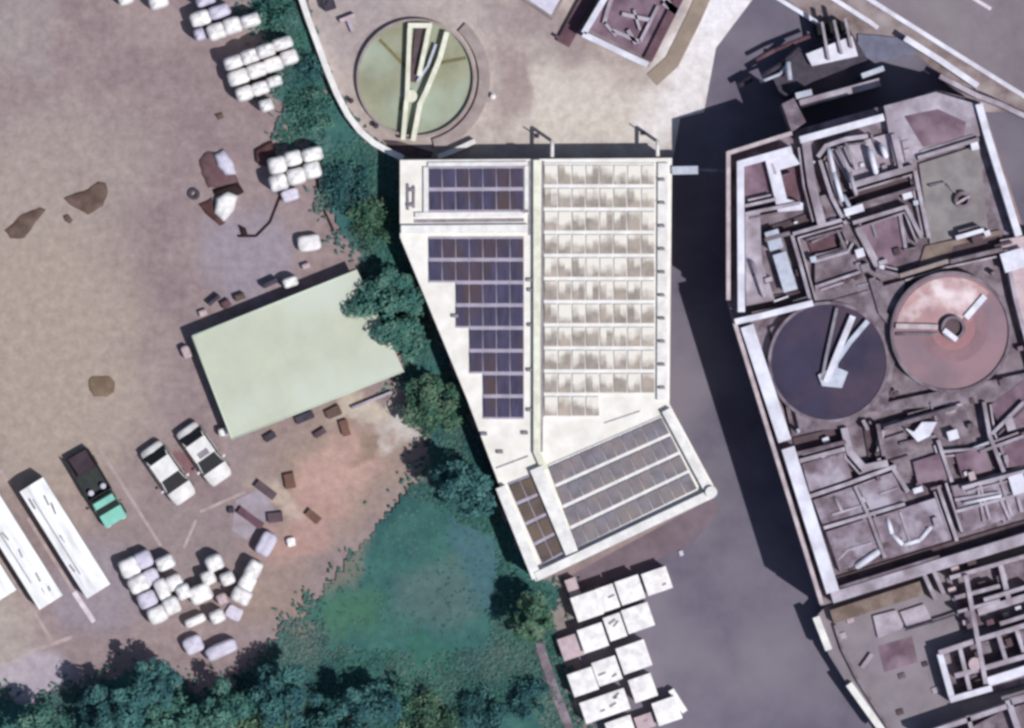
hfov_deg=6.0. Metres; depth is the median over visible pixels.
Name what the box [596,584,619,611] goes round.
storage box
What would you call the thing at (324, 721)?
broadleaf tree
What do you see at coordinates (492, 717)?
round bush
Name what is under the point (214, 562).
bulk bag
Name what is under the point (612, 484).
solar array
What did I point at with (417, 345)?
broadleaf tree
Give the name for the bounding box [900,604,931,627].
concrete pad
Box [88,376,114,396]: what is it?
soil heap
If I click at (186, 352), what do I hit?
bulk bag
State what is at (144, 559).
bulk bag
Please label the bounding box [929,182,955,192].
water pipe
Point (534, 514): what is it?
solar array
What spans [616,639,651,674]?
storage box
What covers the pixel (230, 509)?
plank stack
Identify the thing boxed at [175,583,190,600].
bulk bag
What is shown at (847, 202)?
water pipe
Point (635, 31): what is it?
tank house
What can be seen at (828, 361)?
dark round tank
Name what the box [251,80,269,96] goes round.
bulk bag
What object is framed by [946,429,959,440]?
equipment cabinet
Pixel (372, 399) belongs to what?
yard kerb
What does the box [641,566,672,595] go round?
storage box
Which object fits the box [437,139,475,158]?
white wall
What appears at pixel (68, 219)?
soil heap
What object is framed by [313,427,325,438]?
plank stack
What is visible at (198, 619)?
bulk bag
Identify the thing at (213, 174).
soil heap
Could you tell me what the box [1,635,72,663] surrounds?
parking line
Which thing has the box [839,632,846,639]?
drain cover
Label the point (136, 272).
ground
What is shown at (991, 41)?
highway
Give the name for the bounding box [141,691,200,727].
broadleaf tree
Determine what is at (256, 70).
bulk bag
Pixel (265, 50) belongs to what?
bulk bag
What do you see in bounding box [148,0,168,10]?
bulk bag
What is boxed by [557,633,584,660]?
storage box
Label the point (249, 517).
plank stack
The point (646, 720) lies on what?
storage box
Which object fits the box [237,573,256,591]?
bulk bag
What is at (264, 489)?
plank stack
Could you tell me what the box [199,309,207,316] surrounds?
junk crate
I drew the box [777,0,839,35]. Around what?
road barrier
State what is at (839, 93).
pipe trestle
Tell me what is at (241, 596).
bulk bag
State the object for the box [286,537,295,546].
bulk bag
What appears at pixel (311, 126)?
round bush
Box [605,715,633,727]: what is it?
storage box
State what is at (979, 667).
open frame basin
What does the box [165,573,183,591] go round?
bulk bag
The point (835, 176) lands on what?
water pipe
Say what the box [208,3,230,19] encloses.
bulk bag
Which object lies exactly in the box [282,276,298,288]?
bulk bag
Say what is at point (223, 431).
bulk bag
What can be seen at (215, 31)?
bulk bag
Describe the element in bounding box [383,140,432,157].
sump cover
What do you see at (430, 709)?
round bush
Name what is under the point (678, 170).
covered footbridge
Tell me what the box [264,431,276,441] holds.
plank stack
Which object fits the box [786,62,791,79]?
water pipe
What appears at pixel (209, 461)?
parked car
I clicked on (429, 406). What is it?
broadleaf tree
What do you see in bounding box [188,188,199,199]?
old tyre
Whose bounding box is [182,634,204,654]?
bulk bag
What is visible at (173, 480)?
parked car
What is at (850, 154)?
water pipe
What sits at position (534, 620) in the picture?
broadleaf tree
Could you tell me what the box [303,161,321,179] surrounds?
bulk bag
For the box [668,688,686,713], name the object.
white board
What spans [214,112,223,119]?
soil heap
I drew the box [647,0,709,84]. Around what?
side path
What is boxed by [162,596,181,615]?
bulk bag
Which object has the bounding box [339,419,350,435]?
plank stack
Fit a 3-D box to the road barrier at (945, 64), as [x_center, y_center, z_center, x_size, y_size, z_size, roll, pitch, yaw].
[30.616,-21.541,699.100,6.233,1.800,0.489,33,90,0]
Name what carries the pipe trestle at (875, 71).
on the service road
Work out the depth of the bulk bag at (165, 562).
698.15 m
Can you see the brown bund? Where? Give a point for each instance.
(876, 602)
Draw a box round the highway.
[875,0,1023,92]
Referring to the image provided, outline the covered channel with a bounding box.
[555,0,594,46]
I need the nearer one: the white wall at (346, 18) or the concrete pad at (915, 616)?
the concrete pad at (915, 616)
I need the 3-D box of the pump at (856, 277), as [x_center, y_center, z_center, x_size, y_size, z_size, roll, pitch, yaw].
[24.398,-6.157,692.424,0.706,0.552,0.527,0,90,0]
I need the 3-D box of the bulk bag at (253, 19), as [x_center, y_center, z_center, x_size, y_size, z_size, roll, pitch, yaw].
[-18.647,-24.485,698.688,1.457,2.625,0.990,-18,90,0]
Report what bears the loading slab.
on the service road
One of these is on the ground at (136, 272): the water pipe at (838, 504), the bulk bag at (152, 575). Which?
the bulk bag at (152, 575)
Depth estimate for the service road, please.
700.00 m
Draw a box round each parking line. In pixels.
[0,470,8,481]
[0,556,52,641]
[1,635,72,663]
[27,517,74,592]
[72,591,95,622]
[93,439,161,546]
[183,520,196,547]
[200,491,244,512]
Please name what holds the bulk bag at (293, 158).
on the ground at (136, 272)
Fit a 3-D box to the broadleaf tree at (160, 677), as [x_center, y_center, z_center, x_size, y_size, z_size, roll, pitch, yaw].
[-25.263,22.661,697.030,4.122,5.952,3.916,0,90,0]
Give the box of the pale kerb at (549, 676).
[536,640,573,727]
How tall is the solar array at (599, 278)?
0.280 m
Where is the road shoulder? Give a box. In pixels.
[788,0,1023,135]
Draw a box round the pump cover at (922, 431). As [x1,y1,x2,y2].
[899,422,936,444]
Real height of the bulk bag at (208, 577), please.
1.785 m
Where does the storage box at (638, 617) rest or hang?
on the service road
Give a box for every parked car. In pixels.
[140,441,194,504]
[176,422,230,485]
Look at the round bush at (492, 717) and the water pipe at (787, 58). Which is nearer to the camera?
the water pipe at (787, 58)
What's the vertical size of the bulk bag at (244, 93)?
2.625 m
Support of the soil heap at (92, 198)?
on the ground at (136, 272)
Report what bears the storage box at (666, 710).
on the service road
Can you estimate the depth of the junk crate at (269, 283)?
699.00 m
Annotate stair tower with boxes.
[779,98,805,131]
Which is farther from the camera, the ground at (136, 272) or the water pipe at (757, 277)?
the ground at (136, 272)
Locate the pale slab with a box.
[232,490,275,539]
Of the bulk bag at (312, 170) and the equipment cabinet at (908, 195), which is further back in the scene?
the bulk bag at (312, 170)
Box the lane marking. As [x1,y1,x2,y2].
[974,0,991,9]
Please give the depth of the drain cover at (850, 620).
697.52 m
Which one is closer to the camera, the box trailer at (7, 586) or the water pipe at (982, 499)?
the water pipe at (982, 499)
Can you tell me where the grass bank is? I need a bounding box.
[0,0,573,727]
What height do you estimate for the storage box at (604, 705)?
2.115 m
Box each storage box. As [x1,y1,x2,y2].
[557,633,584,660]
[567,667,598,696]
[570,590,603,621]
[577,622,608,653]
[579,688,630,723]
[591,655,622,686]
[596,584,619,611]
[603,613,626,640]
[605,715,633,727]
[614,574,645,605]
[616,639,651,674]
[621,602,654,633]
[628,673,657,702]
[634,712,655,727]
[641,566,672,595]
[652,696,681,725]
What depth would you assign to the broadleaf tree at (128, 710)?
694.43 m
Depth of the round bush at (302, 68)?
699.05 m
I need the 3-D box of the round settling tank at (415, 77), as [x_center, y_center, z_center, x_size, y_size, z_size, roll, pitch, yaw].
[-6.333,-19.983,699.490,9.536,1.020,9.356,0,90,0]
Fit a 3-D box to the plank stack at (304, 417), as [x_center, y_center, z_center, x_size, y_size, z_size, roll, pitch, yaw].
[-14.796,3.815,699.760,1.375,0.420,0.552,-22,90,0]
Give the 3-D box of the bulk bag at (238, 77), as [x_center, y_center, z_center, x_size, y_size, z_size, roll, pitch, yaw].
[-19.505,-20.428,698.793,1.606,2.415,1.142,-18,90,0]
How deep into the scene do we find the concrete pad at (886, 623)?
697.35 m
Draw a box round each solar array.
[429,166,523,211]
[429,237,523,418]
[508,475,563,564]
[544,163,654,417]
[548,416,697,548]
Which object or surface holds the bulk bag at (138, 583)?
on the ground at (136, 272)
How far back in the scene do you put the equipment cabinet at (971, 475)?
691.64 m
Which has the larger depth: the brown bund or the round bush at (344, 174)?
the round bush at (344, 174)
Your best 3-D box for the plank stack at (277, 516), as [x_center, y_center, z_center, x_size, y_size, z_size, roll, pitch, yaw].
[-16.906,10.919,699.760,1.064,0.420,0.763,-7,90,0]
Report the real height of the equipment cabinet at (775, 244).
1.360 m
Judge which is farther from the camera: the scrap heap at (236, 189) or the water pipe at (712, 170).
the scrap heap at (236, 189)
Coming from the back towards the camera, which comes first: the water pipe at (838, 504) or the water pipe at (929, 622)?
the water pipe at (929, 622)
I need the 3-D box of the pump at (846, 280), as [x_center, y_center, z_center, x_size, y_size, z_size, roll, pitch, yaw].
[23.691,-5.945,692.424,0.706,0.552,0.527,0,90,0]
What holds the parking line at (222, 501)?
on the ground at (136, 272)
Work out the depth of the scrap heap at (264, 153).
699.46 m
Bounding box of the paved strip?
[566,499,719,590]
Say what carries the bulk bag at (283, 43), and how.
on the ground at (136, 272)
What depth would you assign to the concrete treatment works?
692.34 m
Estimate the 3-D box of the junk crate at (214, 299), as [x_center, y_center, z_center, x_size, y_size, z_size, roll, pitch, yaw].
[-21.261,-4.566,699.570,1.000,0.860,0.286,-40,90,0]
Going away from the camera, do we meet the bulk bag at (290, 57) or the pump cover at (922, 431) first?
the pump cover at (922, 431)
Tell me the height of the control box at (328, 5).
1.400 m
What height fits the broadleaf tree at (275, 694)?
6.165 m
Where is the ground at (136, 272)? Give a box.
[0,0,1023,727]
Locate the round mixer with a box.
[954,191,971,208]
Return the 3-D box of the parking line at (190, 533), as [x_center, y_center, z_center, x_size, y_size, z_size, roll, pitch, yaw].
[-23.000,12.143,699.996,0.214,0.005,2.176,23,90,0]
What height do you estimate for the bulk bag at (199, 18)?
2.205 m
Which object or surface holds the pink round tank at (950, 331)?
on the concrete treatment works
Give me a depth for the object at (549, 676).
699.70 m
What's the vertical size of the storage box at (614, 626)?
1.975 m
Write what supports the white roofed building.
on the ground at (136, 272)
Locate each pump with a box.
[842,277,851,283]
[852,273,861,280]
[889,390,898,397]
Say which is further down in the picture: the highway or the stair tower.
the stair tower
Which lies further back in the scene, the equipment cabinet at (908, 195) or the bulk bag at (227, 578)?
the bulk bag at (227, 578)
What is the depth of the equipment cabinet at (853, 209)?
691.44 m
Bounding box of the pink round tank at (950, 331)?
[890,271,1011,392]
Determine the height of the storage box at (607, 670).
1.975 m
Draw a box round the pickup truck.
[66,447,126,527]
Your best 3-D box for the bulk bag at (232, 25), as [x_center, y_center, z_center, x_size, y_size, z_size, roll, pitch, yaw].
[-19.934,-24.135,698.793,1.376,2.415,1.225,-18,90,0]
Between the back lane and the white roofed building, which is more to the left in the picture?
the white roofed building
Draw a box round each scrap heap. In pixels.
[198,197,224,225]
[213,182,243,195]
[238,224,247,235]
[254,140,275,165]
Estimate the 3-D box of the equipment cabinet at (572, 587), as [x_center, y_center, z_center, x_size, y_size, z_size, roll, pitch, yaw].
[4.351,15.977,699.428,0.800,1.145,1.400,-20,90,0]
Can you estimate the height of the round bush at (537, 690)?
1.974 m
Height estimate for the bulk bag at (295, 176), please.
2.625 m
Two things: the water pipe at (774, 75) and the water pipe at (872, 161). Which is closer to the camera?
the water pipe at (872, 161)
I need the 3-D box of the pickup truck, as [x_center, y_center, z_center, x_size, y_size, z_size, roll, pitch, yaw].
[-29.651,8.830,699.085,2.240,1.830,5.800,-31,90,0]
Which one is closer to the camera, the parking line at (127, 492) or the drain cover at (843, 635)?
the drain cover at (843, 635)
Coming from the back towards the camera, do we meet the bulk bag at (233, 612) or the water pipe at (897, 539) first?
the bulk bag at (233, 612)
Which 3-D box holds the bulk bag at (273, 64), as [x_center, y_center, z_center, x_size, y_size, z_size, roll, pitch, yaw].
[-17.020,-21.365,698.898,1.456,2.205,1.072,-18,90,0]
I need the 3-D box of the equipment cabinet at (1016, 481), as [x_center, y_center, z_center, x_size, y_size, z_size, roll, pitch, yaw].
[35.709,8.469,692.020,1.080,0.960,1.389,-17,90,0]
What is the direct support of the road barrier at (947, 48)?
on the road shoulder
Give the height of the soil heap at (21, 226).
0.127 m
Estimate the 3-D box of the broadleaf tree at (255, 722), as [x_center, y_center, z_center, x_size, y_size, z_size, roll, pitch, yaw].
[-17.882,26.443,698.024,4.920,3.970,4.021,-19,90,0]
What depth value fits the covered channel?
699.50 m
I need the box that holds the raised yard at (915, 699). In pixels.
[815,545,1023,727]
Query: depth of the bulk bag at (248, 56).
697.16 m
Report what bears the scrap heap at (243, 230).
on the ground at (136, 272)
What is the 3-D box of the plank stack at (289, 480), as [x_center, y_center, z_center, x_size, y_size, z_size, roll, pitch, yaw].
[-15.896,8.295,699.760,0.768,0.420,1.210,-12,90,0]
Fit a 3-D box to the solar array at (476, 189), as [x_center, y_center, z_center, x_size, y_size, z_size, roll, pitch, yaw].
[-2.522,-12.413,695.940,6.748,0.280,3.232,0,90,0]
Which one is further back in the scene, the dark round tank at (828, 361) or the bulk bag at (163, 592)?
the bulk bag at (163, 592)
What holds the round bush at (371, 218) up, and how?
on the grass bank
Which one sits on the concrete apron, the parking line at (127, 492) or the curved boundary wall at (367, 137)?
the curved boundary wall at (367, 137)
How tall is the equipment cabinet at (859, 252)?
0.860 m
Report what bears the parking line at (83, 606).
on the ground at (136, 272)
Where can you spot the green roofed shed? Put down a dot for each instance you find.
(289, 356)
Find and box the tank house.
[581,0,682,67]
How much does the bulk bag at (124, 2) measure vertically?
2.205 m
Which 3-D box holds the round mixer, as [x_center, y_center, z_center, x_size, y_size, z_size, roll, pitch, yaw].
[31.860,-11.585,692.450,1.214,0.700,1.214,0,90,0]
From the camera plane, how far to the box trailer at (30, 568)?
697.59 m
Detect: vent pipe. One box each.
[550,138,553,157]
[655,138,659,157]
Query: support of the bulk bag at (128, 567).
on the ground at (136, 272)
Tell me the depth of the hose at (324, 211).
699.86 m
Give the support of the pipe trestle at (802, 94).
on the service road
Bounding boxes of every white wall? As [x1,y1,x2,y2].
[339,13,355,22]
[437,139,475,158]
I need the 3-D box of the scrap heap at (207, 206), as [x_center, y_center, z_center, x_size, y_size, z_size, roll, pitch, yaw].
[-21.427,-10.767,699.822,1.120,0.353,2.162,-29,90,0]
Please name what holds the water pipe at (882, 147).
on the concrete treatment works
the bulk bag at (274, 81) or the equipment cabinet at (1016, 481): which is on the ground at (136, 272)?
the bulk bag at (274, 81)
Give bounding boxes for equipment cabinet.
[565,577,580,597]
[765,229,782,250]
[773,251,796,292]
[844,204,863,215]
[855,248,864,257]
[878,259,887,264]
[902,192,912,199]
[913,486,922,493]
[932,517,939,526]
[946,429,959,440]
[968,471,975,480]
[1000,247,1023,272]
[1004,417,1015,430]
[1008,473,1023,494]
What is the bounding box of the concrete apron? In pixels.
[309,0,751,161]
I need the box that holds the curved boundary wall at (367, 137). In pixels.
[299,0,403,159]
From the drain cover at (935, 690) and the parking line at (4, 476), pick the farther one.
the parking line at (4, 476)
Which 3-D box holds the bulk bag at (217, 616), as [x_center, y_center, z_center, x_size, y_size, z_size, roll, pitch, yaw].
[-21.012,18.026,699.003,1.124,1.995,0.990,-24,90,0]
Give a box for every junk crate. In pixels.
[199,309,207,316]
[208,294,220,305]
[221,299,231,308]
[235,293,245,300]
[262,278,277,288]
[302,262,310,269]
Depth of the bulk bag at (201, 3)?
697.59 m
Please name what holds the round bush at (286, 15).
on the grass bank
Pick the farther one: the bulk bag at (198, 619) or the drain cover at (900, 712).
the bulk bag at (198, 619)
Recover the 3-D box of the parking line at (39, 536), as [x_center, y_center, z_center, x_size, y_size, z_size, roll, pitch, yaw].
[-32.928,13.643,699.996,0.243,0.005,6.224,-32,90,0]
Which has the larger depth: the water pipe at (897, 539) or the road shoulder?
the road shoulder
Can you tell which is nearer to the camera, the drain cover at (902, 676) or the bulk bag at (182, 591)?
the drain cover at (902, 676)
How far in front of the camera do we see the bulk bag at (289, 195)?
699.12 m
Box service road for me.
[579,0,964,727]
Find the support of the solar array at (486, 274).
on the white roofed building
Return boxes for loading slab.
[858,34,917,61]
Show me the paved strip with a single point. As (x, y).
(687, 528)
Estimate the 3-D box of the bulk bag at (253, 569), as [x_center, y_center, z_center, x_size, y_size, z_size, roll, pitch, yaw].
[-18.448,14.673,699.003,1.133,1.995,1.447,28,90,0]
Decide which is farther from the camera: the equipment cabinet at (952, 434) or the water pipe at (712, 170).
the water pipe at (712, 170)
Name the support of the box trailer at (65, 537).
on the ground at (136, 272)
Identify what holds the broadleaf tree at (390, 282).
on the ground at (136, 272)
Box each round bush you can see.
[255,0,297,34]
[284,86,334,137]
[297,50,329,82]
[318,160,372,214]
[345,193,397,252]
[382,672,417,710]
[397,682,462,727]
[453,685,517,727]
[508,678,549,722]
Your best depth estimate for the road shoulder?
699.99 m
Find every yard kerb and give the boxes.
[352,391,391,408]
[833,625,889,727]
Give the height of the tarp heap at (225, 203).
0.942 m
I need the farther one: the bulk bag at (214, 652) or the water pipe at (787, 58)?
the bulk bag at (214, 652)
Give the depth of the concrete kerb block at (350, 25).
699.50 m
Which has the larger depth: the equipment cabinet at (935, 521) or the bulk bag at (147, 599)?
the bulk bag at (147, 599)
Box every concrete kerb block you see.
[347,19,354,32]
[860,653,872,668]
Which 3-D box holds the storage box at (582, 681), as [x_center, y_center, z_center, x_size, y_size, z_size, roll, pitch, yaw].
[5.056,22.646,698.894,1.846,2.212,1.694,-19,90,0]
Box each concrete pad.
[873,610,903,637]
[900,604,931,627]
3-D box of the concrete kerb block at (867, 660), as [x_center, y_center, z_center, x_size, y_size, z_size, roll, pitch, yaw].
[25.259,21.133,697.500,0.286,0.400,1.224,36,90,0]
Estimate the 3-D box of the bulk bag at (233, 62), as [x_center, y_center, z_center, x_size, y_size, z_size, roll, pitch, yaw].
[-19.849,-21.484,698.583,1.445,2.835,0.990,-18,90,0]
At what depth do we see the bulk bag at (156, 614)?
698.14 m
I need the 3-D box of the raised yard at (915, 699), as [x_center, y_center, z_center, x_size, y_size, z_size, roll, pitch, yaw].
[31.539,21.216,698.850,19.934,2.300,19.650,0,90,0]
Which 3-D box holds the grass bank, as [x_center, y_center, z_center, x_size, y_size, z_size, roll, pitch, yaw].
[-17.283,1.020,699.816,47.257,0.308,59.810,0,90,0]
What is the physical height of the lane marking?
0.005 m
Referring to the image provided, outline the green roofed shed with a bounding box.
[191,269,403,439]
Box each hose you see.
[238,196,280,236]
[315,178,333,230]
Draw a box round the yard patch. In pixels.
[878,636,917,671]
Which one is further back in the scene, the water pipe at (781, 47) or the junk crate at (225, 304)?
the junk crate at (225, 304)
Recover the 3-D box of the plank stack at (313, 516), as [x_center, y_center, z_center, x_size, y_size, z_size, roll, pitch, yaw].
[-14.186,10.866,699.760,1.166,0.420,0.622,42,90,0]
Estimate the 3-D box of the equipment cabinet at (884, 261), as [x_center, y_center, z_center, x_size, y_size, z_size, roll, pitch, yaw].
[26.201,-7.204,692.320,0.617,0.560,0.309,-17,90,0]
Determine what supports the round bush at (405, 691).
on the grass bank
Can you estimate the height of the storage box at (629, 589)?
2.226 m
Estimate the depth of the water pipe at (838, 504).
692.00 m
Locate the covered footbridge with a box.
[672,166,697,174]
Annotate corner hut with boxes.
[523,0,561,19]
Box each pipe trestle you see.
[794,89,812,99]
[798,78,880,108]
[859,66,884,79]
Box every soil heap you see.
[4,207,45,238]
[63,214,72,223]
[64,182,107,213]
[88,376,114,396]
[199,151,238,187]
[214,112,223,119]
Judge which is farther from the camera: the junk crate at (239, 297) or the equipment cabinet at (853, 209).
the junk crate at (239, 297)
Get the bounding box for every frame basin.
[922,554,1023,631]
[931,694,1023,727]
[936,575,1023,702]
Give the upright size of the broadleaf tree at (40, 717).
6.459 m
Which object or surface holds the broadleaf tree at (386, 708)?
on the ground at (136, 272)
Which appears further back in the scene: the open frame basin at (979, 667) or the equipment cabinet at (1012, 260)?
the open frame basin at (979, 667)
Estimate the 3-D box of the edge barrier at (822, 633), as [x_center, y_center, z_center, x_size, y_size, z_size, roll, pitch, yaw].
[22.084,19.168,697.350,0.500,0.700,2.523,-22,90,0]
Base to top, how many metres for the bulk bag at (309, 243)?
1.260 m
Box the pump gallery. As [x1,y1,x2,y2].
[770,18,867,98]
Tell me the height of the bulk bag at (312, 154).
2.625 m
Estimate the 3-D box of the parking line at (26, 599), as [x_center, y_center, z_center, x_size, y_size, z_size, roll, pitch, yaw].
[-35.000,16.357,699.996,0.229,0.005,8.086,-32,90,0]
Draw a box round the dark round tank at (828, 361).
[768,301,889,422]
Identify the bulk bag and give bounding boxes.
[118,0,133,5]
[118,556,140,578]
[127,573,149,594]
[133,549,153,569]
[136,589,157,609]
[143,567,159,585]
[146,604,168,624]
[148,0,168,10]
[153,578,171,600]
[155,553,175,571]
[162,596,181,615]
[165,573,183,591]
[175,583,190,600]
[181,345,191,358]
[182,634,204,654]
[184,613,205,627]
[189,9,211,27]
[189,583,213,604]
[193,28,205,41]
[195,0,215,7]
[200,570,216,584]
[204,553,224,571]
[205,638,237,660]
[206,22,226,40]
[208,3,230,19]
[209,608,225,624]
[216,592,228,605]
[218,427,228,435]
[219,570,235,585]
[222,16,242,35]
[223,54,242,70]
[225,604,242,620]
[227,68,249,86]
[230,586,252,605]
[235,85,253,101]
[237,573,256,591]
[240,12,260,28]
[240,48,259,65]
[243,558,262,579]
[246,62,266,78]
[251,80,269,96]
[255,531,277,556]
[256,43,275,58]
[259,98,273,112]
[263,56,283,73]
[266,75,282,87]
[267,155,287,174]
[268,173,288,191]
[272,35,293,51]
[280,49,298,65]
[281,188,299,202]
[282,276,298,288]
[284,149,302,166]
[286,167,306,185]
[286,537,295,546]
[297,234,320,251]
[301,146,323,162]
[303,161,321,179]
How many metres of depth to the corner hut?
698.25 m
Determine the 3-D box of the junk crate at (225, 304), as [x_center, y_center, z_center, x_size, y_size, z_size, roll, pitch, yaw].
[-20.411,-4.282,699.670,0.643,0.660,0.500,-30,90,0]
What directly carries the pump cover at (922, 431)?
on the concrete treatment works
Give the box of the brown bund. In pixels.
[829,581,923,623]
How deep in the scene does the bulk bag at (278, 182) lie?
697.57 m
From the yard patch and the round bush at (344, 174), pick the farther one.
the round bush at (344, 174)
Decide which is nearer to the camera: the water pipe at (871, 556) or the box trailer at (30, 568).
the water pipe at (871, 556)
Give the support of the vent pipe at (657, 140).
on the concrete apron
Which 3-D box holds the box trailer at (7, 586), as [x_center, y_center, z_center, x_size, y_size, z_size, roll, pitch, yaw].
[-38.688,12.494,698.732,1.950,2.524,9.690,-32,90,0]
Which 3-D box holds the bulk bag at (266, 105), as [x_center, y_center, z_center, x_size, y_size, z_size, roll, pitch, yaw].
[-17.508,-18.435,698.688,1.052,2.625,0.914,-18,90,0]
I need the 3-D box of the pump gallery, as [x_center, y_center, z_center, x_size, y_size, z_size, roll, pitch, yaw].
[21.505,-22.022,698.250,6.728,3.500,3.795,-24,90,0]
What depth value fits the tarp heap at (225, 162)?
699.34 m
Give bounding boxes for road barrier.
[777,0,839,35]
[831,0,878,29]
[866,0,1023,98]
[903,36,979,88]
[938,74,1023,119]
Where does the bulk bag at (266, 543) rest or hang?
on the ground at (136, 272)
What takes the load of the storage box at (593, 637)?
on the service road
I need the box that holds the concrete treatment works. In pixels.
[725,90,1023,605]
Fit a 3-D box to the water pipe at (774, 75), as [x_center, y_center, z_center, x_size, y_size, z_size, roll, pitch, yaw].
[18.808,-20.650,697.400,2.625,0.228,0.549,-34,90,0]
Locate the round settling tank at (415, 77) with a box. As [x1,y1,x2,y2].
[356,18,489,149]
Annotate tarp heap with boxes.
[214,149,235,174]
[214,191,237,220]
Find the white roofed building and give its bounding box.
[400,158,716,581]
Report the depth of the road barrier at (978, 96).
697.80 m
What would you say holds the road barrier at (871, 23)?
on the road shoulder
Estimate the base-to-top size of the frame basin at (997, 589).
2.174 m
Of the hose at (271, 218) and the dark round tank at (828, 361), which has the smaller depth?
the dark round tank at (828, 361)
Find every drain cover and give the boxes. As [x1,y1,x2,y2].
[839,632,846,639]
[846,618,853,622]
[896,709,903,714]
[898,673,905,678]
[931,686,940,693]
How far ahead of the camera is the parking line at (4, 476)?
699.99 m
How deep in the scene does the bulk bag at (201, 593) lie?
698.14 m
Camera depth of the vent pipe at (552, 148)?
696.60 m
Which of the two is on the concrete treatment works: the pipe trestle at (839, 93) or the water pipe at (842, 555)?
the water pipe at (842, 555)
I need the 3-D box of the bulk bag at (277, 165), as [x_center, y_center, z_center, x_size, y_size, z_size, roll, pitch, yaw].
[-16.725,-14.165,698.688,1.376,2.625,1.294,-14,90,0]
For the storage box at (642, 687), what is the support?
on the service road
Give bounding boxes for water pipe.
[698,169,725,171]
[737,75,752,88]
[750,260,765,297]
[755,34,810,61]
[759,61,788,82]
[761,46,800,77]
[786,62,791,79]
[826,148,843,201]
[834,496,842,511]
[836,146,857,195]
[838,544,861,559]
[843,194,851,207]
[844,142,857,169]
[855,549,880,568]
[867,148,878,174]
[879,144,887,158]
[886,518,931,546]
[905,613,960,630]
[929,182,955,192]
[963,494,1000,504]
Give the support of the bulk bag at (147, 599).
on the ground at (136, 272)
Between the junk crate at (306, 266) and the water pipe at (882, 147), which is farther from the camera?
the junk crate at (306, 266)
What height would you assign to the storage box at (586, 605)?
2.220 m
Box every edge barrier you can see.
[813,616,831,650]
[846,682,883,727]
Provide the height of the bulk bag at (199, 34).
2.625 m
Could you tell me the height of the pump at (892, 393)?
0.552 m
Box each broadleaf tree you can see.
[14,701,77,727]
[77,684,147,727]
[128,656,183,709]
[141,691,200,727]
[195,676,257,727]
[227,709,288,727]
[247,662,323,727]
[305,708,348,727]
[326,679,402,727]
[342,264,427,349]
[390,315,430,363]
[398,372,465,437]
[431,460,496,518]
[506,590,556,643]
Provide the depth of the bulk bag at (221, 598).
698.83 m
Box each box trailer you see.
[0,494,62,609]
[0,562,16,599]
[20,477,110,598]
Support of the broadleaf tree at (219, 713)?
on the ground at (136, 272)
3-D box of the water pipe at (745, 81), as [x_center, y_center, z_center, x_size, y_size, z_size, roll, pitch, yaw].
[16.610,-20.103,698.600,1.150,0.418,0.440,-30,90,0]
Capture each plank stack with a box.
[228,506,233,512]
[236,506,263,528]
[253,479,276,499]
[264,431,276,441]
[267,511,282,522]
[283,471,295,488]
[294,411,314,424]
[305,508,321,523]
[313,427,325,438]
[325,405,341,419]
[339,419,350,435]
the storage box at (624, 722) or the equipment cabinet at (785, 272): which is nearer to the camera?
the equipment cabinet at (785, 272)
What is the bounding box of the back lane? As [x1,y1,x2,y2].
[985,112,1023,226]
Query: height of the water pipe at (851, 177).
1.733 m
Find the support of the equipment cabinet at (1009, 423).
on the concrete treatment works
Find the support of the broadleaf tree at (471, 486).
on the ground at (136, 272)
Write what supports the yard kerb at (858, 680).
on the raised yard at (915, 699)
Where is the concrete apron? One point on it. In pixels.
(580, 97)
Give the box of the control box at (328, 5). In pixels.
[322,0,335,11]
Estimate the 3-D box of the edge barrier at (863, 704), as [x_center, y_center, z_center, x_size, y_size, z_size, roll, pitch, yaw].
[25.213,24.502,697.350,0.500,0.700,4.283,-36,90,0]

